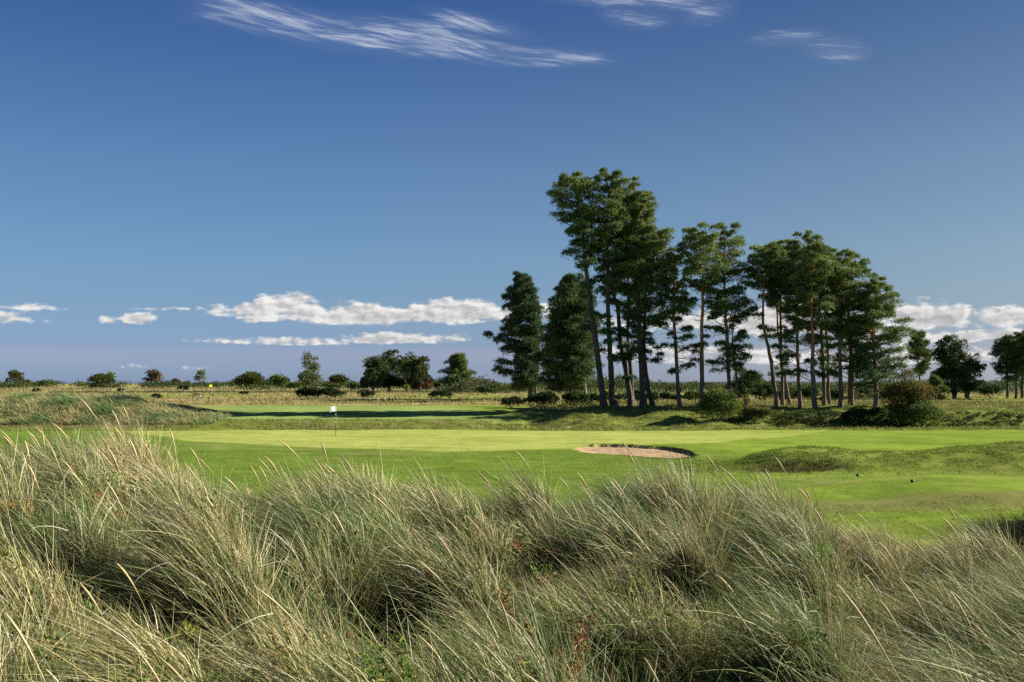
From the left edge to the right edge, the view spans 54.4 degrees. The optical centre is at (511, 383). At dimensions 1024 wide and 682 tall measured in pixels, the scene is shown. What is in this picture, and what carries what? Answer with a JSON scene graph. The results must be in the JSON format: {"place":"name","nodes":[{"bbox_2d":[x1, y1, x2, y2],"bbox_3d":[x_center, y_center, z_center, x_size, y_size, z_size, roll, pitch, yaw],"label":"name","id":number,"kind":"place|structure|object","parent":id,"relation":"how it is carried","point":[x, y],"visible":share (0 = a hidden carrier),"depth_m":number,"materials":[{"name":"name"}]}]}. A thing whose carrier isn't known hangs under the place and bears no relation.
{"place":"outdoors","nodes":[
{"label":"outdoors","id":0,"kind":"place"},
{"bbox_2d":[0,384,1023,681],"bbox_3d":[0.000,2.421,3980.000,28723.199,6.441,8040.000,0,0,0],"label":"ground","id":1,"kind":"structure","parent":0,"point":[920,494],"depth_m":45.69,"materials":[{"name":"green plant"}]},
{"bbox_2d":[4,369,25,383],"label":"round tree","id":2,"kind":"object","parent":1,"relation":"on","point":[14,374],"visible":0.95,"depth_m":328.94,"materials":[{"name":"green plant"}]},
{"bbox_2d":[86,373,115,387],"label":"bush","id":3,"kind":"object","parent":1,"relation":"on","point":[99,379],"visible":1,"depth_m":289.02,"materials":[{"name":"green plant"}]},
{"bbox_2d":[0,389,232,424],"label":"dune grass","id":4,"kind":"structure","parent":1,"relation":"on","point":[36,400],"depth_m":86.37,"materials":[{"name":"green plant"}]},
{"bbox_2d":[142,369,164,382],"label":"round tree","id":5,"kind":"object","parent":1,"relation":"on","point":[155,374],"visible":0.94,"depth_m":359.06,"materials":[{"name":"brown plant"}]},
{"bbox_2d":[151,393,162,398],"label":"gorse bush","id":6,"kind":"object","parent":1,"relation":"on","point":[157,395],"visible":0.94,"depth_m":149.78,"materials":[{"name":"green plant"}]},
{"bbox_2d":[177,384,188,389],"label":"gorse bush","id":7,"kind":"object","parent":1,"relation":"on","point":[186,387],"visible":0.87,"depth_m":259.37,"materials":[{"name":"green plant"}]},
{"bbox_2d":[193,368,206,389],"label":"poplar tree","id":8,"kind":"object","parent":1,"relation":"on","point":[201,373],"visible":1,"depth_m":269.71,"materials":[{"name":"green plant"}]},
{"bbox_2d":[12,386,471,392],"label":"post and wire fence","id":9,"kind":"object","parent":1,"relation":"on","point":[107,389],"visible":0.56,"depth_m":219.57,"materials":[{"name":"brown wood"}]},
{"bbox_2d":[231,371,265,388],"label":"bush","id":10,"kind":"object","parent":1,"relation":"on","point":[248,379],"visible":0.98,"depth_m":283.57,"materials":[{"name":"green plant"}]},
{"bbox_2d":[242,384,272,390],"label":"hedge bush","id":11,"kind":"object","parent":1,"relation":"on","point":[260,386],"visible":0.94,"depth_m":244.63,"materials":[{"name":"green plant"}]},
{"bbox_2d":[258,380,272,385],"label":"bush","id":12,"kind":"object","parent":1,"relation":"on","point":[268,383],"visible":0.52,"depth_m":269.58,"materials":[{"name":"green plant"}]},
{"bbox_2d":[243,653,294,681],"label":"willowherb plant","id":13,"kind":"object","parent":1,"relation":"on","point":[257,676],"visible":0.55,"depth_m":6.04,"materials":[{"name":"green plant"}]},
{"bbox_2d":[263,373,290,388],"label":"bush","id":14,"kind":"object","parent":1,"relation":"on","point":[278,380],"visible":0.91,"depth_m":279.03,"materials":[{"name":"green plant"}]},
{"bbox_2d":[239,608,320,681],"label":"dock plant","id":15,"kind":"object","parent":1,"relation":"on","point":[285,632],"visible":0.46,"depth_m":6.15,"materials":[{"name":"brown plant"}]},
{"bbox_2d":[280,381,302,389],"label":"hedge bush","id":16,"kind":"object","parent":1,"relation":"on","point":[295,384],"visible":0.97,"depth_m":244.20,"materials":[{"name":"green plant"}]},
{"bbox_2d":[294,386,319,398],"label":"gorse bush","id":17,"kind":"object","parent":1,"relation":"on","point":[305,391],"visible":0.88,"depth_m":149.48,"materials":[{"name":"green plant"}]},
{"bbox_2d":[296,369,323,387],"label":"bush","id":18,"kind":"object","parent":1,"relation":"on","point":[305,377],"visible":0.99,"depth_m":256.84,"materials":[{"name":"green plant"}]},
{"bbox_2d":[301,350,320,386],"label":"poplar tree","id":19,"kind":"object","parent":1,"relation":"on","point":[313,366],"visible":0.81,"depth_m":261.70,"materials":[{"name":"green plant"}]},
{"bbox_2d":[311,387,346,398],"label":"gorse bush","id":20,"kind":"object","parent":1,"relation":"on","point":[328,391],"visible":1,"depth_m":148.41,"materials":[{"name":"green plant"}]},
{"bbox_2d":[321,382,341,388],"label":"hedge bush","id":21,"kind":"object","parent":1,"relation":"on","point":[332,384],"visible":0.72,"depth_m":244.00,"materials":[{"name":"green plant"}]},
{"bbox_2d":[328,373,349,383],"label":"bush","id":22,"kind":"object","parent":1,"relation":"on","point":[338,378],"visible":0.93,"depth_m":298.69,"materials":[{"name":"green plant"}]},
{"bbox_2d":[319,618,363,678],"bbox_3d":[-1.080,1.953,6.629,0.320,0.787,0.489,0,0,0],"label":"dock plant","id":23,"kind":"object","parent":1,"relation":"on","point":[342,626],"visible":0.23,"depth_m":6.67,"materials":[{"name":"brown plant"}]},
{"bbox_2d":[338,381,359,390],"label":"hedge bush","id":24,"kind":"object","parent":1,"relation":"on","point":[353,384],"visible":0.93,"depth_m":244.12,"materials":[{"name":"green plant"}]},
{"bbox_2d":[357,389,375,398],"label":"gorse bush","id":25,"kind":"object","parent":1,"relation":"on","point":[365,393],"visible":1,"depth_m":149.60,"materials":[{"name":"green plant"}]},
{"bbox_2d":[359,377,375,389],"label":"bush","id":26,"kind":"object","parent":1,"relation":"on","point":[361,381],"visible":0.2,"depth_m":237.23,"materials":[{"name":"green plant"}]},
{"bbox_2d":[358,355,391,390],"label":"broadleaf tree","id":27,"kind":"object","parent":1,"relation":"on","point":[373,374],"visible":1,"depth_m":233.95,"materials":[{"name":"green plant"}]},
{"bbox_2d":[361,634,418,681],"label":"willowherb plant","id":28,"kind":"object","parent":1,"relation":"on","point":[375,676],"visible":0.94,"depth_m":4.86,"materials":[{"name":"green plant"}]},
{"bbox_2d":[378,348,406,390],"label":"broadleaf tree","id":29,"kind":"object","parent":1,"relation":"on","point":[393,362],"visible":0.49,"depth_m":239.15,"materials":[{"name":"green plant"}]},
{"bbox_2d":[380,374,404,391],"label":"bush","id":30,"kind":"object","parent":1,"relation":"on","point":[396,382],"visible":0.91,"depth_m":236.69,"materials":[{"name":"green plant"}]},
{"bbox_2d":[396,352,415,390],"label":"broadleaf tree","id":31,"kind":"object","parent":1,"relation":"on","point":[404,379],"visible":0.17,"depth_m":244.38,"materials":[{"name":"green plant"}]},
{"bbox_2d":[402,378,428,390],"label":"bush","id":32,"kind":"object","parent":1,"relation":"on","point":[408,379],"visible":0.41,"depth_m":236.83,"materials":[{"name":"green plant"}]},
{"bbox_2d":[399,354,434,390],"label":"broadleaf tree","id":33,"kind":"object","parent":1,"relation":"on","point":[417,369],"visible":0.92,"depth_m":234.88,"materials":[{"name":"green plant"}]},
{"bbox_2d":[416,382,435,390],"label":"bush","id":34,"kind":"object","parent":1,"relation":"on","point":[427,385],"visible":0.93,"depth_m":231.56,"materials":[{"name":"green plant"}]},
{"bbox_2d":[428,389,452,398],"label":"gorse bush","id":35,"kind":"object","parent":1,"relation":"on","point":[440,393],"visible":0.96,"depth_m":151.68,"materials":[{"name":"green plant"}]},
{"bbox_2d":[436,352,476,385],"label":"pine tree","id":36,"kind":"object","parent":1,"relation":"on","point":[457,370],"visible":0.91,"depth_m":238.60,"materials":[{"name":"green plant"}]},
{"bbox_2d":[473,385,501,394],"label":"bush","id":37,"kind":"object","parent":1,"relation":"on","point":[492,389],"visible":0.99,"depth_m":189.53,"materials":[{"name":"green plant"}]},
{"bbox_2d":[452,656,535,681],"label":"willowherb plant","id":38,"kind":"object","parent":1,"relation":"on","point":[461,674],"visible":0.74,"depth_m":5.06,"materials":[{"name":"green plant"}]},
{"bbox_2d":[460,644,527,681],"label":"dock plant","id":39,"kind":"object","parent":1,"relation":"on","point":[505,661],"visible":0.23,"depth_m":5.50,"materials":[{"name":"brown plant"}]},
{"bbox_2d":[0,398,1023,681],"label":"marram grass","id":40,"kind":"structure","parent":1,"relation":"on","point":[240,543],"depth_m":9.66,"materials":[{"name":"plant"}]},
{"bbox_2d":[0,386,1023,539],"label":"rough grass","id":41,"kind":"structure","parent":1,"relation":"on","point":[1009,403],"depth_m":84.12,"materials":[{"name":"green plant"}]},
{"bbox_2d":[0,374,1023,393],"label":"scrub","id":42,"kind":"object","parent":1,"relation":"on","point":[467,385],"visible":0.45,"depth_m":227.72,"materials":[{"name":"green plant"}]},
{"bbox_2d":[500,395,523,407],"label":"bush","id":43,"kind":"object","parent":1,"relation":"on","point":[513,400],"visible":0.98,"depth_m":107.48,"materials":[{"name":"green plant"}]},
{"bbox_2d":[482,270,544,395],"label":"pine tree","id":44,"kind":"object","parent":1,"relation":"on","point":[521,295],"visible":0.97,"depth_m":148.42,"materials":[{"name":"green plant"}]},
{"bbox_2d":[523,296,546,393],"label":"pine tree","id":45,"kind":"object","parent":1,"relation":"on","point":[535,389],"visible":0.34,"depth_m":149.80,"materials":[{"name":"green plant"}]},
{"bbox_2d":[51,390,1023,426],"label":"undergrowth","id":46,"kind":"object","parent":1,"relation":"on","point":[956,422],"visible":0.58,"depth_m":88.45,"materials":[{"name":"green plant"}]},
{"bbox_2d":[523,391,559,407],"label":"bush","id":47,"kind":"object","parent":1,"relation":"on","point":[550,397],"visible":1,"depth_m":106.33,"materials":[{"name":"green plant"}]},
{"bbox_2d":[520,614,595,681],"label":"dock plant","id":48,"kind":"object","parent":1,"relation":"on","point":[527,627],"visible":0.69,"depth_m":5.33,"materials":[{"name":"brown plant"}]},
{"bbox_2d":[531,272,605,394],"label":"pine tree","id":49,"kind":"object","parent":1,"relation":"on","point":[567,315],"visible":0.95,"depth_m":138.11,"materials":[{"name":"green plant"}]},
{"bbox_2d":[561,390,589,404],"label":"bush","id":50,"kind":"object","parent":1,"relation":"on","point":[573,396],"visible":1,"depth_m":107.53,"materials":[{"name":"green plant"}]},
{"bbox_2d":[545,171,614,405],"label":"pine tree","id":51,"kind":"object","parent":1,"relation":"on","point":[582,227],"visible":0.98,"depth_m":100.41,"materials":[{"name":"green plant"}]},
{"bbox_2d":[573,346,588,392],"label":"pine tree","id":52,"kind":"object","parent":1,"relation":"on","point":[585,390],"visible":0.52,"depth_m":137.84,"materials":[{"name":"grey plant"}]},
{"bbox_2d":[581,392,608,403],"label":"bush","id":53,"kind":"object","parent":1,"relation":"on","point":[594,396],"visible":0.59,"depth_m":108.68,"materials":[{"name":"green plant"}]},
{"bbox_2d":[580,166,636,406],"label":"pine tree","id":54,"kind":"object","parent":1,"relation":"on","point":[614,203],"visible":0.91,"depth_m":101.20,"materials":[{"name":"green plant"}]},
{"bbox_2d":[593,175,648,406],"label":"pine tree","id":55,"kind":"object","parent":1,"relation":"on","point":[633,196],"visible":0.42,"depth_m":103.70,"materials":[{"name":"green plant"}]},
{"bbox_2d":[615,393,635,400],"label":"bush","id":56,"kind":"object","parent":1,"relation":"on","point":[618,396],"visible":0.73,"depth_m":111.49,"materials":[{"name":"green plant"}]},
{"bbox_2d":[611,189,657,405],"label":"pine tree","id":57,"kind":"object","parent":1,"relation":"on","point":[630,367],"visible":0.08,"depth_m":105.87,"materials":[{"name":"green plant"}]},
{"bbox_2d":[625,388,647,400],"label":"bush","id":58,"kind":"object","parent":1,"relation":"on","point":[637,394],"visible":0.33,"depth_m":125.38,"materials":[{"name":"green plant"}]},
{"bbox_2d":[609,189,670,406],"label":"pine tree","id":59,"kind":"object","parent":1,"relation":"on","point":[644,222],"visible":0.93,"depth_m":101.69,"materials":[{"name":"green plant"}]},
{"bbox_2d":[613,225,678,406],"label":"pine tree","id":60,"kind":"object","parent":1,"relation":"on","point":[650,317],"visible":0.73,"depth_m":102.01,"materials":[{"name":"green plant"}]},
{"bbox_2d":[646,391,661,401],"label":"bush","id":61,"kind":"object","parent":1,"relation":"on","point":[656,396],"visible":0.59,"depth_m":123.68,"materials":[{"name":"green plant"}]},
{"bbox_2d":[658,391,685,400],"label":"bush","id":62,"kind":"object","parent":1,"relation":"on","point":[666,395],"visible":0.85,"depth_m":124.54,"materials":[{"name":"green plant"}]},
{"bbox_2d":[650,246,705,407],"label":"pine tree","id":63,"kind":"object","parent":1,"relation":"on","point":[673,274],"visible":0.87,"depth_m":100.39,"materials":[{"name":"green plant"}]},
{"bbox_2d":[683,390,699,400],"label":"bush","id":64,"kind":"object","parent":1,"relation":"on","point":[690,394],"visible":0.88,"depth_m":127.47,"materials":[{"name":"green plant"}]},
{"bbox_2d":[673,221,739,402],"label":"pine tree","id":65,"kind":"object","parent":1,"relation":"on","point":[701,256],"visible":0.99,"depth_m":98.79,"materials":[{"name":"green plant"}]},
{"bbox_2d":[542,388,873,393],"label":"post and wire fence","id":66,"kind":"object","parent":1,"relation":"on","point":[686,390],"visible":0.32,"depth_m":185.81,"materials":[{"name":"brown wood"}]},
{"bbox_2d":[692,386,755,421],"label":"bush","id":67,"kind":"object","parent":1,"relation":"on","point":[716,399],"visible":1,"depth_m":86.29,"materials":[{"name":"green plant"}]},
{"bbox_2d":[696,221,756,398],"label":"pine tree","id":68,"kind":"object","parent":1,"relation":"on","point":[733,273],"visible":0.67,"depth_m":102.78,"materials":[{"name":"green plant"}]},
{"bbox_2d":[709,323,756,398],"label":"pine tree","id":69,"kind":"object","parent":1,"relation":"on","point":[738,366],"visible":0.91,"depth_m":102.84,"materials":[{"name":"green plant"}]},
{"bbox_2d":[740,388,750,419],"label":"sapling","id":70,"kind":"object","parent":1,"relation":"on","point":[746,399],"visible":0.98,"depth_m":87.89,"materials":[{"name":"green plant"}]},
{"bbox_2d":[723,369,770,400],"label":"bush","id":71,"kind":"object","parent":1,"relation":"on","point":[748,382],"visible":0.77,"depth_m":122.91,"materials":[{"name":"green plant"}]},
{"bbox_2d":[736,405,777,420],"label":"bush","id":72,"kind":"object","parent":1,"relation":"on","point":[763,412],"visible":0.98,"depth_m":87.17,"materials":[{"name":"green plant"}]},
{"bbox_2d":[737,242,790,406],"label":"pine tree","id":73,"kind":"object","parent":1,"relation":"on","point":[770,257],"visible":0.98,"depth_m":101.89,"materials":[{"name":"green plant"}]},
{"bbox_2d":[750,381,779,400],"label":"bush","id":74,"kind":"object","parent":1,"relation":"on","point":[766,391],"visible":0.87,"depth_m":119.32,"materials":[{"name":"green plant"}]},
{"bbox_2d":[757,238,800,404],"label":"pine tree","id":75,"kind":"object","parent":1,"relation":"on","point":[771,335],"visible":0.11,"depth_m":105.97,"materials":[{"name":"green plant"}]},
{"bbox_2d":[755,239,803,405],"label":"pine tree","id":76,"kind":"object","parent":1,"relation":"on","point":[788,353],"visible":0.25,"depth_m":104.52,"materials":[{"name":"green plant"}]},
{"bbox_2d":[772,389,792,401],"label":"bush","id":77,"kind":"object","parent":1,"relation":"on","point":[790,394],"visible":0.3,"depth_m":123.44,"materials":[{"name":"green plant"}]},
{"bbox_2d":[784,385,802,399],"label":"bush","id":78,"kind":"object","parent":1,"relation":"on","point":[791,388],"visible":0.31,"depth_m":129.23,"materials":[{"name":"green plant"}]},
{"bbox_2d":[770,230,826,407],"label":"pine tree","id":79,"kind":"object","parent":1,"relation":"on","point":[790,303],"visible":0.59,"depth_m":100.86,"materials":[{"name":"green plant"}]},
{"bbox_2d":[773,409,843,419],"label":"bush","id":80,"kind":"object","parent":1,"relation":"on","point":[802,413],"visible":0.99,"depth_m":87.29,"materials":[{"name":"green plant"}]},
{"bbox_2d":[795,386,821,400],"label":"bush","id":81,"kind":"object","parent":1,"relation":"on","point":[806,391],"visible":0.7,"depth_m":127.64,"materials":[{"name":"green plant"}]},
{"bbox_2d":[776,233,843,408],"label":"pine tree","id":82,"kind":"object","parent":1,"relation":"on","point":[817,248],"visible":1,"depth_m":96.33,"materials":[{"name":"green plant"}]},
{"bbox_2d":[785,246,841,404],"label":"pine tree","id":83,"kind":"object","parent":1,"relation":"on","point":[824,402],"visible":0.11,"depth_m":101.75,"materials":[{"name":"green plant"}]},
{"bbox_2d":[790,255,856,404],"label":"pine tree","id":84,"kind":"object","parent":1,"relation":"on","point":[827,352],"visible":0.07,"depth_m":103.85,"materials":[{"name":"green plant"}]},
{"bbox_2d":[826,388,844,399],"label":"bush","id":85,"kind":"object","parent":1,"relation":"on","point":[834,393],"visible":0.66,"depth_m":124.32,"materials":[{"name":"green plant"}]},
{"bbox_2d":[813,247,869,407],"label":"pine tree","id":86,"kind":"object","parent":1,"relation":"on","point":[838,331],"visible":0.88,"depth_m":98.21,"materials":[{"name":"green plant"}]},
{"bbox_2d":[818,253,882,405],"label":"pine tree","id":87,"kind":"object","parent":1,"relation":"on","point":[850,370],"visible":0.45,"depth_m":99.56,"materials":[{"name":"green plant"}]},
{"bbox_2d":[843,392,868,400],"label":"bush","id":88,"kind":"object","parent":1,"relation":"on","point":[863,395],"visible":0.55,"depth_m":124.54,"materials":[{"name":"green plant"}]},
{"bbox_2d":[839,406,887,421],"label":"bush","id":89,"kind":"object","parent":1,"relation":"on","point":[860,412],"visible":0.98,"depth_m":88.03,"materials":[{"name":"green plant"}]},
{"bbox_2d":[855,388,873,400],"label":"bush","id":90,"kind":"object","parent":1,"relation":"on","point":[869,394],"visible":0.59,"depth_m":129.43,"materials":[{"name":"green plant"}]},
{"bbox_2d":[844,272,919,406],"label":"pine tree","id":91,"kind":"object","parent":1,"relation":"on","point":[876,310],"visible":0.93,"depth_m":97.51,"materials":[{"name":"green plant"}]},
{"bbox_2d":[872,367,939,424],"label":"hawthorn tree","id":92,"kind":"object","parent":1,"relation":"on","point":[906,393],"visible":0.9,"depth_m":87.25,"materials":[{"name":"plant"}]},
{"bbox_2d":[885,397,946,426],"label":"bush","id":93,"kind":"object","parent":1,"relation":"on","point":[922,409],"visible":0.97,"depth_m":86.22,"materials":[{"name":"green plant"}]},
{"bbox_2d":[903,329,933,383],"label":"pine tree","id":94,"kind":"object","parent":1,"relation":"on","point":[919,351],"visible":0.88,"depth_m":169.63,"materials":[{"name":"green plant"}]},
{"bbox_2d":[923,374,950,400],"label":"bush","id":95,"kind":"object","parent":1,"relation":"on","point":[934,380],"visible":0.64,"depth_m":119.38,"materials":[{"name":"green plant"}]},
{"bbox_2d":[940,381,959,397],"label":"bush","id":96,"kind":"object","parent":1,"relation":"on","point":[950,388],"visible":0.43,"depth_m":149.58,"materials":[{"name":"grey plant"}]},
{"bbox_2d":[929,334,974,398],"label":"broadleaf tree","id":97,"kind":"object","parent":1,"relation":"on","point":[947,358],"visible":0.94,"depth_m":149.19,"materials":[{"name":"green plant"}]},
{"bbox_2d":[929,662,983,681],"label":"willowherb plant","id":98,"kind":"object","parent":1,"relation":"on","point":[948,671],"visible":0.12,"depth_m":7.46,"materials":[{"name":"green plant"}]},
{"bbox_2d":[958,379,977,398],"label":"bush","id":99,"kind":"object","parent":1,"relation":"on","point":[972,386],"visible":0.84,"depth_m":151.75,"materials":[{"name":"green plant"}]},
{"bbox_2d":[958,352,987,397],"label":"broadleaf tree","id":100,"kind":"object","parent":1,"relation":"on","point":[976,364],"visible":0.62,"depth_m":153.12,"materials":[{"name":"green plant"}]},
{"bbox_2d":[976,384,1005,395],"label":"bush","id":101,"kind":"object","parent":1,"relation":"on","point":[990,389],"visible":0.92,"depth_m":164.33,"materials":[{"name":"green plant"}]},
{"bbox_2d":[986,334,1022,398],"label":"broadleaf tree","id":102,"kind":"object","parent":1,"relation":"on","point":[999,350],"visible":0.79,"depth_m":151.78,"materials":[{"name":"green plant"}]},
{"bbox_2d":[996,331,1023,397],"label":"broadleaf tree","id":103,"kind":"object","parent":1,"relation":"on","point":[1016,390],"visible":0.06,"depth_m":153.69,"materials":[{"name":"green plant"}]},
{"bbox_2d":[1000,330,1023,398],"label":"tree","id":104,"kind":"object","parent":1,"relation":"on","point":[1018,348],"visible":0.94,"depth_m":149.74,"materials":[{"name":"green plant"}]},
{"bbox_2d":[0,0,1023,383],"label":"sky","id":105,"kind":"structure","parent":0,"point":[228,189],"materials":[{"name":"blue"}]},
{"bbox_2d":[653,381,1010,383],"bbox_3d":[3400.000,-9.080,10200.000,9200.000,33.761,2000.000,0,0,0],"label":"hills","id":106,"kind":"structure","parent":0,"point":[789,382],"depth_m":9663.07,"materials":[{"name":"green plant"}]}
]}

